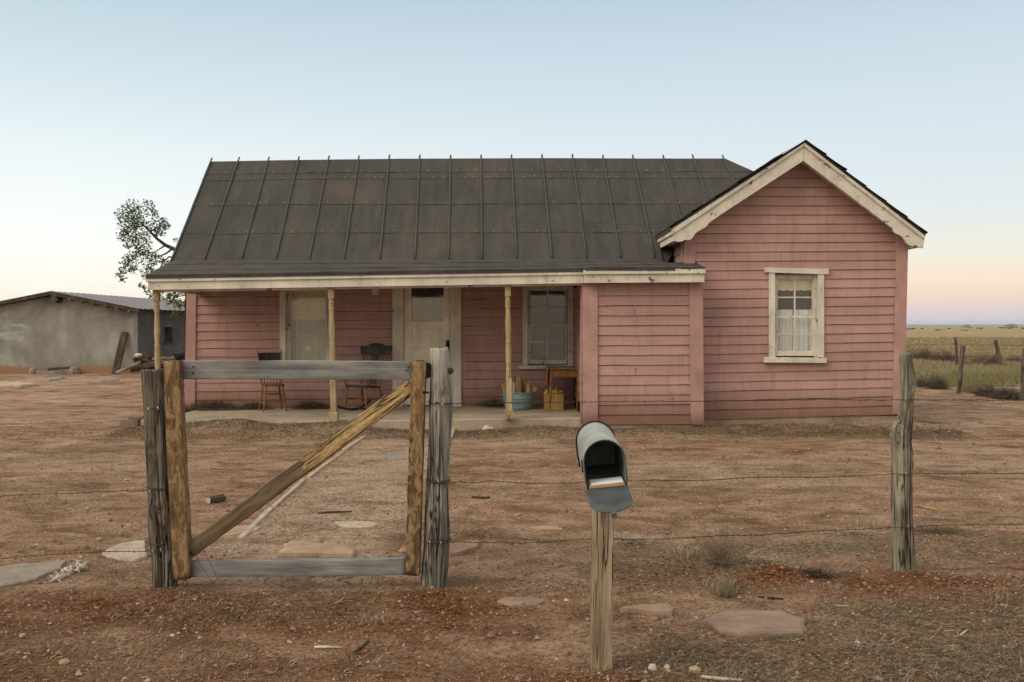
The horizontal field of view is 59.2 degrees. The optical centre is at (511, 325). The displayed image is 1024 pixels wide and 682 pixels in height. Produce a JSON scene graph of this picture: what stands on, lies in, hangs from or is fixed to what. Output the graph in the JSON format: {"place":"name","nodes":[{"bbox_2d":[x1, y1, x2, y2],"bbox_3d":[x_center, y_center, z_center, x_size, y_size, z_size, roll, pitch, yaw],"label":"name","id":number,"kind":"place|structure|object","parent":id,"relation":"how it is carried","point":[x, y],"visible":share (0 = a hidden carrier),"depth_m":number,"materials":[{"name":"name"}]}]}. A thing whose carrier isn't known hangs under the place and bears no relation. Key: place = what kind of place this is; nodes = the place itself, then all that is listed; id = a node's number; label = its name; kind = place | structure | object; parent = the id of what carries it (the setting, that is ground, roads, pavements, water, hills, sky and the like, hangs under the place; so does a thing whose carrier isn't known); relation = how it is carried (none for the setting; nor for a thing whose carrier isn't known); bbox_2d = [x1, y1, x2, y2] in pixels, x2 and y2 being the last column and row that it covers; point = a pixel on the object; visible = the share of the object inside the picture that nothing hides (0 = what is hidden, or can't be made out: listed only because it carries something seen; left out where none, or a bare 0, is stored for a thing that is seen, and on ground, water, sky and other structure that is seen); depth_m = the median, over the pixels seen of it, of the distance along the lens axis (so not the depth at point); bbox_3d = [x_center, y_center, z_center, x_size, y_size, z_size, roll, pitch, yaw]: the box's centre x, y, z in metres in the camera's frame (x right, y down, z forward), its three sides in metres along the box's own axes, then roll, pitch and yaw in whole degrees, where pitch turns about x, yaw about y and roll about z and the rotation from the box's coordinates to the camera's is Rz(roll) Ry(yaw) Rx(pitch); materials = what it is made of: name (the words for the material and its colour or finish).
{"place":"outdoors","nodes":[
{"label":"outdoors","id":0,"kind":"place"},
{"bbox_2d":[0,326,1023,681],"bbox_3d":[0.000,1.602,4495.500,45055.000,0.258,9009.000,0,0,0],"label":"ground","id":1,"kind":"structure","parent":0,"point":[66,402],"depth_m":7.21,"materials":[{"name":"soil"}]},
{"bbox_2d":[0,382,36,387],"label":"flat stone","id":2,"kind":"object","parent":1,"relation":"on","point":[13,384],"visible":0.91,"depth_m":25.04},
{"bbox_2d":[0,560,66,586],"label":"flat stone","id":3,"kind":"object","parent":1,"relation":"on","point":[19,574],"visible":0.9,"depth_m":6.21,"materials":[{"name":"stone"}]},
{"bbox_2d":[37,377,64,380],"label":"flat stone","id":4,"kind":"object","parent":1,"relation":"on","point":[53,379],"visible":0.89,"depth_m":28.25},
{"bbox_2d":[36,369,68,373],"bbox_3d":[-16.040,1.627,31.649,1.256,0.190,0.143,-2,0,-5],"label":"rotten plank","id":5,"kind":"object","parent":1,"relation":"on","point":[63,371],"visible":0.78,"depth_m":31.60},
{"bbox_2d":[49,560,88,582],"bbox_3d":[-3.045,1.693,6.210,0.152,0.081,0.434,0,0,7],"label":"root chunk","id":6,"kind":"object","parent":1,"relation":"on","point":[65,572],"visible":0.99,"depth_m":6.21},
{"bbox_2d":[68,366,80,373],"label":"clod","id":7,"kind":"object","parent":1,"relation":"on","point":[74,370],"visible":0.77,"depth_m":31.56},
{"bbox_2d":[0,291,184,373],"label":"shed","id":8,"kind":"structure","parent":1,"relation":"on","point":[43,331],"depth_m":32.00,"materials":[{"name":"concrete"}]},
{"bbox_2d":[95,378,119,380],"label":"flat stone","id":9,"kind":"object","parent":1,"relation":"on","point":[108,379],"visible":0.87,"depth_m":28.19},
{"bbox_2d":[105,564,124,573],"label":"grass tuft","id":10,"kind":"object","parent":1,"relation":"on","point":[112,570],"visible":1,"depth_m":6.24,"materials":[{"name":"plant"}]},
{"bbox_2d":[111,332,127,373],"bbox_3d":[-13.802,0.959,31.725,0.258,1.563,0.115,6,-17,0],"label":"leaning plank","id":11,"kind":"object","parent":1,"relation":"on","point":[120,351],"visible":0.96,"depth_m":31.69,"materials":[{"name":"brown wood"}]},
{"bbox_2d":[102,540,146,560],"bbox_3d":[-2.918,1.724,6.783,0.307,0.077,0.639,0,0,-24],"label":"flat stone","id":12,"kind":"object","parent":1,"relation":"on","point":[125,546],"visible":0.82,"depth_m":6.72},
{"bbox_2d":[116,361,141,374],"bbox_3d":[-12.976,1.409,30.527,0.872,0.130,0.135,-25,0,-14],"label":"log","id":13,"kind":"object","parent":1,"relation":"on","point":[122,370],"visible":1,"depth_m":30.47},
{"bbox_2d":[120,415,143,428],"bbox_3d":[-6.337,1.616,15.067,0.330,0.220,0.300,0,0,-9],"label":"stone block","id":14,"kind":"object","parent":1,"relation":"on","point":[133,420],"depth_m":14.93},
{"bbox_2d":[113,198,184,317],"bbox_3d":[-7.263,-0.722,22.691,5.561,5.065,2.863,0,0,0],"label":"tree","id":15,"kind":"object","parent":1,"relation":"on","point":[135,226],"visible":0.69,"depth_m":22.34,"materials":[{"name":"green plant"}]},
{"bbox_2d":[141,368,177,587],"bbox_3d":[-2.280,1.112,5.830,0.236,1.674,0.173,0,0,0],"label":"fence post","id":16,"kind":"object","parent":1,"relation":"on","point":[159,523],"visible":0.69,"depth_m":5.77,"materials":[{"name":"grey wood"}]},
{"bbox_2d":[1,408,168,497],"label":"barbed wire","id":17,"kind":"object","parent":16,"relation":"attached to","point":[127,490],"visible":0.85,"depth_m":5.80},
{"bbox_2d":[0,541,169,558],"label":"barbed wire","id":18,"kind":"object","parent":16,"relation":"attached to","point":[99,551],"visible":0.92,"depth_m":5.85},
{"bbox_2d":[206,494,225,503],"bbox_3d":[-2.877,1.677,8.748,0.071,0.069,0.200,0,0,32],"label":"log","id":19,"kind":"object","parent":1,"relation":"on","point":[215,498],"visible":1,"depth_m":8.71,"materials":[{"name":"brown wood"}]},
{"bbox_2d":[222,525,260,535],"bbox_3d":[-2.314,1.724,7.491,0.441,0.063,0.311,0,0,-39],"label":"flat stone","id":20,"kind":"object","parent":1,"relation":"on","point":[237,530],"visible":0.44,"depth_m":7.50,"materials":[{"name":"beige stone"}]},
{"bbox_2d":[239,507,273,537],"bbox_3d":[-2.216,1.713,7.852,0.067,0.058,1.216,0,-1,-4],"label":"edging board","id":21,"kind":"object","parent":1,"relation":"on","point":[256,522],"visible":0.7,"depth_m":7.74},
{"bbox_2d":[272,478,306,506],"bbox_3d":[-2.273,1.712,9.247,0.064,0.060,1.373,0,1,-1],"label":"edging board","id":22,"kind":"object","parent":1,"relation":"on","point":[290,491],"visible":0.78,"depth_m":9.19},
{"bbox_2d":[278,541,355,558],"bbox_3d":[-1.460,1.715,6.806,0.626,0.110,0.393,0,0,6],"label":"flat stone","id":23,"kind":"object","parent":1,"relation":"on","point":[299,549],"visible":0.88,"depth_m":6.68,"materials":[{"name":"beige stone"}]},
{"bbox_2d":[306,451,344,477],"bbox_3d":[-2.273,1.702,11.085,0.063,0.057,2.134,0,0,0],"label":"edging board","id":24,"kind":"object","parent":1,"relation":"on","point":[314,472],"visible":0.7,"depth_m":10.86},
{"bbox_2d":[314,645,342,648],"bbox_3d":[-0.970,1.695,4.758,0.152,0.017,0.016,0,0,6],"label":"stick","id":25,"kind":"object","parent":1,"relation":"on","point":[330,647],"visible":1,"depth_m":4.75,"materials":[{"name":"brown wood"}]},
{"bbox_2d":[342,435,366,449],"bbox_3d":[-2.269,1.711,13.900,0.082,0.069,3.118,0,0,1],"label":"edging board","id":26,"kind":"object","parent":1,"relation":"on","point":[350,445],"visible":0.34,"depth_m":12.91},
{"bbox_2d":[335,521,377,528],"bbox_3d":[-1.349,1.732,7.749,0.391,0.067,0.268,0,0,0],"label":"flat stone","id":27,"kind":"object","parent":1,"relation":"on","point":[357,524],"visible":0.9,"depth_m":7.72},
{"bbox_2d":[381,453,408,459],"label":"flat stone","id":28,"kind":"object","parent":1,"relation":"on","point":[392,456],"visible":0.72,"depth_m":11.63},
{"bbox_2d":[421,347,453,587],"bbox_3d":[-0.485,1.050,5.830,0.220,1.830,0.172,0,0,0],"label":"fence post","id":29,"kind":"object","parent":1,"relation":"on","point":[435,566],"visible":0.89,"depth_m":5.77,"materials":[{"name":"grey wood"}]},
{"bbox_2d":[163,360,430,579],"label":"gate","id":30,"kind":"structure","parent":29,"relation":"attached to","point":[185,545],"depth_m":5.80,"materials":[{"name":"brown wood"}]},
{"bbox_2d":[425,523,1023,544],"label":"barbed wire","id":31,"kind":"object","parent":29,"relation":"attached to","point":[525,542],"visible":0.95,"depth_m":5.97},
{"bbox_2d":[426,471,1023,484],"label":"barbed wire","id":32,"kind":"object","parent":29,"relation":"attached to","point":[791,477],"visible":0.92,"depth_m":5.97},
{"bbox_2d":[426,397,1023,404],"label":"barbed wire","id":33,"kind":"object","parent":29,"relation":"attached to","point":[971,399],"visible":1,"depth_m":5.95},
{"bbox_2d":[449,540,479,556],"bbox_3d":[-0.406,1.718,6.861,0.225,0.100,0.452,0,0,35],"label":"flat stone","id":34,"kind":"object","parent":1,"relation":"on","point":[460,548],"visible":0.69,"depth_m":6.82,"materials":[{"name":"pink stone"}]},
{"bbox_2d":[0,419,1023,681],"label":"dirt clods","id":35,"kind":"object","parent":1,"relation":"on","point":[270,655],"visible":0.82,"depth_m":5.47,"materials":[{"name":"soil"}]},
{"bbox_2d":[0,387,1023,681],"bbox_3d":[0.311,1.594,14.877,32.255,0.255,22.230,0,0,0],"label":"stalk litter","id":36,"kind":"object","parent":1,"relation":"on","point":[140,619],"visible":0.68,"depth_m":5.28,"materials":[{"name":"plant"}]},
{"bbox_2d":[0,389,1023,681],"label":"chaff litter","id":37,"kind":"object","parent":1,"relation":"on","point":[464,587],"visible":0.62,"depth_m":5.18,"materials":[{"name":"plant"}]},
{"bbox_2d":[497,597,544,606],"bbox_3d":[0.057,1.733,5.587,0.300,0.066,0.165,0,0,0],"label":"flat stone","id":38,"kind":"object","parent":1,"relation":"on","point":[519,601],"visible":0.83,"depth_m":5.56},
{"bbox_2d":[30,418,1023,681],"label":"straw litter","id":39,"kind":"object","parent":1,"relation":"on","point":[921,659],"visible":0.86,"depth_m":4.76,"materials":[{"name":"plant"}]},
{"bbox_2d":[92,418,964,439],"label":"dead stalk litter","id":40,"kind":"object","parent":1,"relation":"on","point":[403,430],"visible":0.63,"depth_m":14.10,"materials":[{"name":"plant"}]},
{"bbox_2d":[146,140,927,430],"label":"house","id":41,"kind":"structure","parent":1,"relation":"on","point":[663,275],"depth_m":15.45,"materials":[{"name":"pink paint"}]},
{"bbox_2d":[185,398,247,410],"bbox_3d":[-5.500,1.427,16.558,2.013,0.269,0.654,0,0,0],"label":"dead weed","id":42,"kind":"object","parent":41,"relation":"on","point":[204,406],"visible":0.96,"depth_m":16.52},
{"bbox_2d":[229,398,280,409],"bbox_3d":[-4.677,1.440,16.586,1.103,0.244,0.552,0,0,0],"label":"dead weed","id":43,"kind":"object","parent":41,"relation":"on","point":[251,405],"visible":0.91,"depth_m":16.57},
{"bbox_2d":[257,349,286,411],"bbox_3d":[-4.345,0.981,16.327,0.447,1.104,0.523,0,0,-27],"label":"spindle chair","id":44,"kind":"object","parent":41,"relation":"on","point":[268,356],"visible":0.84,"depth_m":16.42,"materials":[{"name":"brown wood"}]},
{"bbox_2d":[280,289,329,359],"bbox_3d":[-3.830,0.027,16.838,0.987,1.477,0.156,0,0,0],"label":"window","id":45,"kind":"structure","parent":41,"relation":"in","point":[285,295],"depth_m":16.82,"materials":[{"name":"beige paint"}]},
{"bbox_2d":[291,319,325,359],"bbox_3d":[-3.834,0.312,16.967,0.700,1.041,0.026,0,0,0],"label":"lace curtain","id":46,"kind":"object","parent":41,"relation":"hanging from","point":[308,344],"visible":0.73,"depth_m":16.97,"materials":[{"name":"white fabric"}]},
{"bbox_2d":[291,292,325,318],"bbox_3d":[-3.832,-0.405,16.960,0.695,0.563,0.008,0,0,0],"label":"roller blind","id":47,"kind":"object","parent":41,"relation":"attached to","point":[308,305],"visible":0.94,"depth_m":16.96,"materials":[{"name":"fabric"}]},
{"bbox_2d":[281,399,338,409],"bbox_3d":[-3.660,1.435,16.575,1.159,0.225,0.560,0,0,-8],"label":"dead weed","id":48,"kind":"object","parent":41,"relation":"on","point":[312,405],"visible":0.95,"depth_m":16.56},
{"bbox_2d":[337,343,392,410],"bbox_3d":[-2.622,0.912,16.148,0.733,1.207,0.946,0,0,30],"label":"rocking chair","id":49,"kind":"object","parent":41,"relation":"on","point":[375,351],"visible":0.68,"depth_m":16.27,"materials":[{"name":"brown wood"}]},
{"bbox_2d":[404,288,449,404],"bbox_3d":[-1.590,0.356,16.822,0.856,2.244,0.146,0,0,0],"label":"door","id":50,"kind":"structure","parent":41,"relation":"in","point":[419,337],"depth_m":16.85,"materials":[{"name":"beige paint"}]},
{"bbox_2d":[411,298,443,321],"bbox_3d":[-1.586,-0.292,16.910,0.612,0.477,0.029,0,0,0],"label":"lace curtain","id":51,"kind":"object","parent":41,"relation":"hanging from","point":[426,309],"visible":1,"depth_m":16.91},
{"bbox_2d":[469,397,503,407],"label":"dead weed","id":52,"kind":"object","parent":41,"relation":"on","point":[493,401],"visible":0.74,"depth_m":16.59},
{"bbox_2d":[501,391,535,409],"bbox_3d":[0.117,1.329,16.150,0.598,0.315,0.598,0,0,45],"label":"washtub","id":53,"kind":"object","parent":41,"relation":"on","point":[523,397],"visible":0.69,"depth_m":15.91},
{"bbox_2d":[514,375,521,392],"bbox_3d":[0.112,1.176,16.117,0.139,0.584,0.116,-1,3,0],"label":"firewood","id":54,"kind":"object","parent":53,"relation":"in","point":[518,383],"visible":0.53,"depth_m":16.06,"materials":[{"name":"orange wood"}]},
{"bbox_2d":[519,286,573,368],"bbox_3d":[0.635,0.026,16.816,1.025,1.551,0.201,0,0,0],"label":"window","id":55,"kind":"structure","parent":41,"relation":"in","point":[527,290],"depth_m":16.76,"materials":[{"name":"beige paint"}]},
{"bbox_2d":[531,296,564,359],"bbox_3d":[0.677,0.062,16.965,0.698,1.249,0.017,0,0,0],"label":"sheer curtain","id":56,"kind":"object","parent":41,"relation":"hanging from","point":[561,310],"visible":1,"depth_m":16.97,"materials":[{"name":"fabric"}]},
{"bbox_2d":[544,393,563,409],"bbox_3d":[0.737,1.336,16.000,0.340,0.290,0.280,0,0,0],"label":"crate","id":57,"kind":"object","parent":41,"relation":"on","point":[557,398],"visible":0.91,"depth_m":15.86,"materials":[{"name":"yellow wood"}]},
{"bbox_2d":[544,365,578,411],"bbox_3d":[0.915,1.102,15.985,0.686,0.757,0.870,1,0,0],"label":"drop leaf table","id":58,"kind":"object","parent":41,"relation":"on","point":[551,371],"visible":0.89,"depth_m":15.60,"materials":[{"name":"brown wood"}]},
{"bbox_2d":[778,309,792,350],"bbox_3d":[4.608,0.097,15.221,0.279,0.761,0.034,0,0,0],"label":"white curtain","id":59,"kind":"object","parent":41,"relation":"hanging from","point":[785,326],"visible":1,"depth_m":15.22,"materials":[{"name":"fabric"}]},
{"bbox_2d":[778,279,811,290],"bbox_3d":[4.777,-0.712,15.208,0.610,0.249,0.008,0,0,0],"label":"roller blind","id":60,"kind":"object","parent":41,"relation":"attached to","point":[801,284],"visible":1,"depth_m":15.21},
{"bbox_2d":[763,268,828,362],"bbox_3d":[4.735,-0.180,15.066,1.088,1.590,0.201,0,0,0],"label":"window","id":61,"kind":"structure","parent":41,"relation":"in","point":[817,275],"depth_m":15.01,"materials":[{"name":"beige paint"}]},
{"bbox_2d":[795,309,811,350],"bbox_3d":[4.925,0.098,15.219,0.320,0.758,0.031,0,0,0],"label":"white curtain","id":62,"kind":"object","parent":41,"relation":"hanging from","point":[803,326],"visible":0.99,"depth_m":15.22,"materials":[{"name":"fabric"}]},
{"bbox_2d":[530,526,562,530],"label":"flat stone","id":63,"kind":"object","parent":1,"relation":"on","point":[540,528],"visible":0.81,"depth_m":7.53,"materials":[{"name":"beige stone"}]},
{"bbox_2d":[590,509,613,669],"bbox_3d":[0.445,1.259,4.465,0.111,0.976,0.104,1,0,0],"label":"mailbox post","id":64,"kind":"object","parent":1,"relation":"on","point":[601,592],"visible":0.84,"depth_m":4.42,"materials":[{"name":"wood"}]},
{"bbox_2d":[576,421,632,517],"bbox_3d":[0.443,0.677,4.389,0.214,0.317,0.765,-6,3,1],"label":"mailbox","id":65,"kind":"object","parent":64,"relation":"on","point":[600,452],"visible":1,"depth_m":4.46,"materials":[{"name":"metal"}]},
{"bbox_2d":[587,477,624,488],"bbox_3d":[0.448,0.749,4.302,0.170,0.014,0.120,-6,3,1],"label":"parcel","id":66,"kind":"object","parent":65,"relation":"on","point":[605,485],"visible":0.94,"depth_m":4.24,"materials":[{"name":"cardboard"}]},
{"bbox_2d":[589,477,622,484],"bbox_3d":[0.449,0.739,4.302,0.154,0.006,0.105,-6,2,1],"label":"envelope","id":67,"kind":"object","parent":66,"relation":"on","point":[606,480],"visible":1,"depth_m":4.29,"materials":[{"name":"white paper"}]},
{"bbox_2d":[586,486,632,517],"bbox_3d":[0.453,0.808,4.133,0.202,0.024,0.243,-6,17,1],"label":"door","id":68,"kind":"structure","parent":65,"relation":"in","point":[612,500],"depth_m":4.13,"materials":[{"name":"grey metal"}]},
{"bbox_2d":[614,533,666,546],"bbox_3d":[0.947,1.666,7.055,0.620,0.085,0.337,0,0,-16],"label":"straw heap","id":69,"kind":"object","parent":1,"relation":"on","point":[636,539],"visible":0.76,"depth_m":7.03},
{"bbox_2d":[620,603,674,615],"bbox_3d":[0.809,1.719,5.377,0.328,0.092,0.161,0,0,0],"label":"flat stone","id":70,"kind":"object","parent":1,"relation":"on","point":[662,609],"visible":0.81,"depth_m":5.35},
{"bbox_2d":[667,542,701,557],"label":"grass tuft","id":71,"kind":"object","parent":1,"relation":"on","point":[685,550],"visible":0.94,"depth_m":6.53,"materials":[{"name":"plant"}]},
{"bbox_2d":[701,675,741,680],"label":"stick","id":72,"kind":"object","parent":1,"relation":"on","point":[717,678],"visible":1,"depth_m":4.35,"materials":[{"name":"brown wood"}]},
{"bbox_2d":[694,573,749,596],"bbox_3d":[1.338,1.659,5.826,0.370,0.082,0.343,0,0,0],"label":"grass tuft","id":73,"kind":"object","parent":1,"relation":"on","point":[714,585],"visible":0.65,"depth_m":5.79,"materials":[{"name":"plant"}]},
{"bbox_2d":[685,514,758,567],"bbox_3d":[1.480,1.491,6.377,0.532,0.418,0.471,0,0,35],"label":"dry shrub","id":74,"kind":"object","parent":1,"relation":"on","point":[723,561],"visible":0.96,"depth_m":6.32,"materials":[{"name":"plant"}]},
{"bbox_2d":[715,560,742,597],"bbox_3d":[1.355,1.596,5.684,0.206,0.231,0.206,0,0,-32],"label":"dry shrub","id":75,"kind":"object","parent":1,"relation":"on","point":[726,591],"visible":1,"depth_m":5.67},
{"bbox_2d":[706,609,806,637],"bbox_3d":[1.399,1.716,5.145,0.576,0.088,0.407,0,0,0],"label":"flat stone","id":76,"kind":"object","parent":1,"relation":"on","point":[744,623],"visible":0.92,"depth_m":5.08,"materials":[{"name":"stone"}]},
{"bbox_2d":[728,551,800,564],"bbox_3d":[1.734,1.673,6.481,0.680,0.091,0.288,0,0,-11],"label":"straw heap","id":77,"kind":"object","parent":1,"relation":"on","point":[754,559],"visible":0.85,"depth_m":6.47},
{"bbox_2d":[757,550,796,565],"bbox_3d":[1.864,1.673,6.531,0.296,0.066,0.383,0,0,-45],"label":"grass tuft","id":78,"kind":"object","parent":1,"relation":"on","point":[780,558],"visible":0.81,"depth_m":6.49,"materials":[{"name":"plant"}]},
{"bbox_2d":[798,563,853,578],"bbox_3d":[2.121,1.659,6.082,0.426,0.084,0.290,0,0,0],"label":"twig heap","id":79,"kind":"object","parent":1,"relation":"on","point":[821,573],"visible":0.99,"depth_m":6.06,"materials":[{"name":"brown plant"}]},
{"bbox_2d":[814,526,890,536],"bbox_3d":[2.767,1.675,7.363,0.818,0.078,0.378,0,0,0],"label":"straw heap","id":80,"kind":"object","parent":1,"relation":"on","point":[856,532],"visible":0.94,"depth_m":7.35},
{"bbox_2d":[850,515,876,527],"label":"grass tuft","id":81,"kind":"object","parent":1,"relation":"on","point":[862,524],"visible":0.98,"depth_m":7.65,"materials":[{"name":"plant"}]},
{"bbox_2d":[890,353,917,570],"bbox_3d":[2.686,1.066,6.179,0.188,1.769,0.170,0,0,0],"label":"fence post","id":82,"kind":"object","parent":1,"relation":"on","point":[903,555],"visible":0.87,"depth_m":6.12,"materials":[{"name":"grey wood"}]},
{"bbox_2d":[906,342,939,360],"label":"brush","id":83,"kind":"object","parent":1,"relation":"on","point":[924,353],"visible":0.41,"depth_m":42.98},
{"bbox_2d":[915,376,930,386],"bbox_3d":[11.490,1.543,25.127,0.752,0.350,0.818,0,0,0],"label":"brush","id":84,"kind":"object","parent":1,"relation":"on","point":[919,383],"visible":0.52,"depth_m":24.98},
{"bbox_2d":[886,524,981,535],"bbox_3d":[3.567,1.685,7.494,0.954,0.082,0.368,0,0,0],"label":"straw heap","id":85,"kind":"object","parent":1,"relation":"on","point":[941,530],"visible":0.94,"depth_m":7.46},
{"bbox_2d":[920,372,952,389],"bbox_3d":[11.431,1.452,24.421,0.983,0.524,0.992,0,0,0],"label":"brush","id":86,"kind":"object","parent":1,"relation":"on","point":[936,383],"visible":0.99,"depth_m":24.27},
{"bbox_2d":[928,349,958,362],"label":"brush","id":87,"kind":"object","parent":1,"relation":"on","point":[943,358],"visible":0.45,"depth_m":41.02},
{"bbox_2d":[954,337,957,365],"bbox_3d":[17.752,1.175,35.999,0.134,1.472,0.128,-2,0,0],"label":"fence post","id":88,"kind":"object","parent":1,"relation":"on","point":[956,350],"visible":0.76,"depth_m":35.95,"materials":[{"name":"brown wood"}]},
{"bbox_2d":[912,345,1023,356],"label":"field wire","id":89,"kind":"object","parent":88,"relation":"attached to","point":[958,356],"visible":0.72,"depth_m":36.00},
{"bbox_2d":[956,345,965,393],"bbox_3d":[11.345,1.199,22.799,0.125,1.434,0.121,5,0,0],"label":"fence post","id":90,"kind":"object","parent":1,"relation":"on","point":[960,368],"visible":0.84,"depth_m":22.75,"materials":[{"name":"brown wood"}]},
{"bbox_2d":[906,327,1023,330],"bbox_3d":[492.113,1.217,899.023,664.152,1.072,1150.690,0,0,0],"label":"scrub","id":91,"kind":"object","parent":1,"relation":"on","point":[969,327],"visible":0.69,"depth_m":526.21,"materials":[{"name":"green plant"}]},
{"bbox_2d":[956,382,977,392],"bbox_3d":[11.844,1.580,23.242,0.759,0.292,0.808,0,0,-45],"label":"brush","id":92,"kind":"object","parent":1,"relation":"on","point":[967,388],"visible":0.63,"depth_m":23.27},
{"bbox_2d":[967,381,997,396],"bbox_3d":[11.622,1.526,22.038,0.975,0.412,0.898,0,0,-36],"label":"brush","id":93,"kind":"object","parent":1,"relation":"on","point":[980,392],"visible":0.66,"depth_m":22.00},
{"bbox_2d":[958,347,1009,365],"bbox_3d":[19.560,1.313,37.399,1.971,0.890,2.287,0,0,-26],"label":"brush","id":94,"kind":"object","parent":1,"relation":"on","point":[972,360],"visible":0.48,"depth_m":37.26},
{"bbox_2d":[978,354,1006,365],"bbox_3d":[19.790,1.406,36.899,1.343,0.658,1.390,0,0,-44],"label":"brush","id":95,"kind":"object","parent":1,"relation":"on","point":[993,360],"visible":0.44,"depth_m":36.80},
{"bbox_2d":[984,387,1006,398],"bbox_3d":[11.405,1.580,21.179,0.578,0.285,0.646,0,0,-31],"label":"brush","id":96,"kind":"object","parent":1,"relation":"on","point":[992,396],"visible":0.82,"depth_m":21.15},
{"bbox_2d":[981,582,1011,604],"bbox_3d":[2.995,1.643,5.518,0.193,0.107,0.226,0,0,-34],"label":"grass tuft","id":97,"kind":"object","parent":1,"relation":"on","point":[998,595],"visible":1,"depth_m":5.55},
{"bbox_2d":[993,340,1002,365],"bbox_3d":[19.468,1.236,36.002,0.168,1.366,0.156,-13,0,0],"label":"fence post","id":98,"kind":"object","parent":1,"relation":"on","point":[998,354],"visible":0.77,"depth_m":35.94,"materials":[{"name":"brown wood"}]},
{"bbox_2d":[983,384,1019,399],"bbox_3d":[11.702,1.535,21.042,1.044,0.385,1.054,0,0,0],"label":"brush","id":99,"kind":"object","parent":1,"relation":"on","point":[1012,395],"visible":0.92,"depth_m":20.94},
{"bbox_2d":[1004,355,1021,363],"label":"brush","id":100,"kind":"object","parent":1,"relation":"on","point":[1009,359],"visible":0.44,"depth_m":40.38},
{"bbox_2d":[1020,348,1023,400],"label":"fence post","id":101,"kind":"object","parent":1,"relation":"on","point":[1022,383],"visible":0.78,"depth_m":20.57,"materials":[{"name":"brown wood"}]},
{"bbox_3d":[-12.049,1.483,30.646,0.672,0.183,0.198,-2,0,-18],"label":"log","id":102,"kind":"object","parent":1,"relation":"on","visible":0},
{"bbox_2d":[131,364,142,370],"bbox_3d":[-12.246,1.323,30.653,1.333,0.204,0.198,-9,0,-9],"label":"log","id":103,"kind":"object","parent":102,"relation":"on","point":[137,367],"visible":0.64,"depth_m":30.50,"materials":[{"name":"wood"}]},
{"bbox_2d":[143,358,175,368],"bbox_3d":[-11.870,1.259,30.554,1.224,0.220,0.231,-10,0,-10],"label":"log","id":104,"kind":"object","parent":102,"relation":"on","point":[148,365],"visible":0.56,"depth_m":30.42,"materials":[{"name":"brown wood"}]},
{"bbox_2d":[174,351,184,359],"bbox_3d":[-11.238,1.011,30.540,0.333,0.284,0.301,-12,0,-40],"label":"log","id":105,"kind":"object","parent":104,"relation":"on","point":[179,355],"visible":0.79,"depth_m":30.43,"materials":[{"name":"black wood"}]},
{"bbox_2d":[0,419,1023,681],"bbox_3d":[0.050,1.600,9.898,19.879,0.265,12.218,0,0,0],"label":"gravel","id":106,"kind":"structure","parent":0,"point":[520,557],"depth_m":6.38,"materials":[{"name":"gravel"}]},
{"bbox_2d":[0,0,1023,324],"label":"sky","id":107,"kind":"structure","parent":0,"point":[104,103],"materials":[{"name":"blue"}]},
{"bbox_2d":[906,336,1023,375],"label":"dry grass","id":108,"kind":"structure","parent":0,"point":[1007,345],"depth_m":58.42,"materials":[{"name":"plant"}]},
{"bbox_2d":[906,324,1023,325],"bbox_3d":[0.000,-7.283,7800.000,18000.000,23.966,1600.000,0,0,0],"label":"distant hills","id":109,"kind":"structure","parent":0,"point":[963,324],"depth_m":7315.28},
{"bbox_2d":[914,363,1020,387],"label":"green grass","id":110,"kind":"structure","parent":0,"point":[997,379],"depth_m":28.01,"materials":[{"name":"plant"}]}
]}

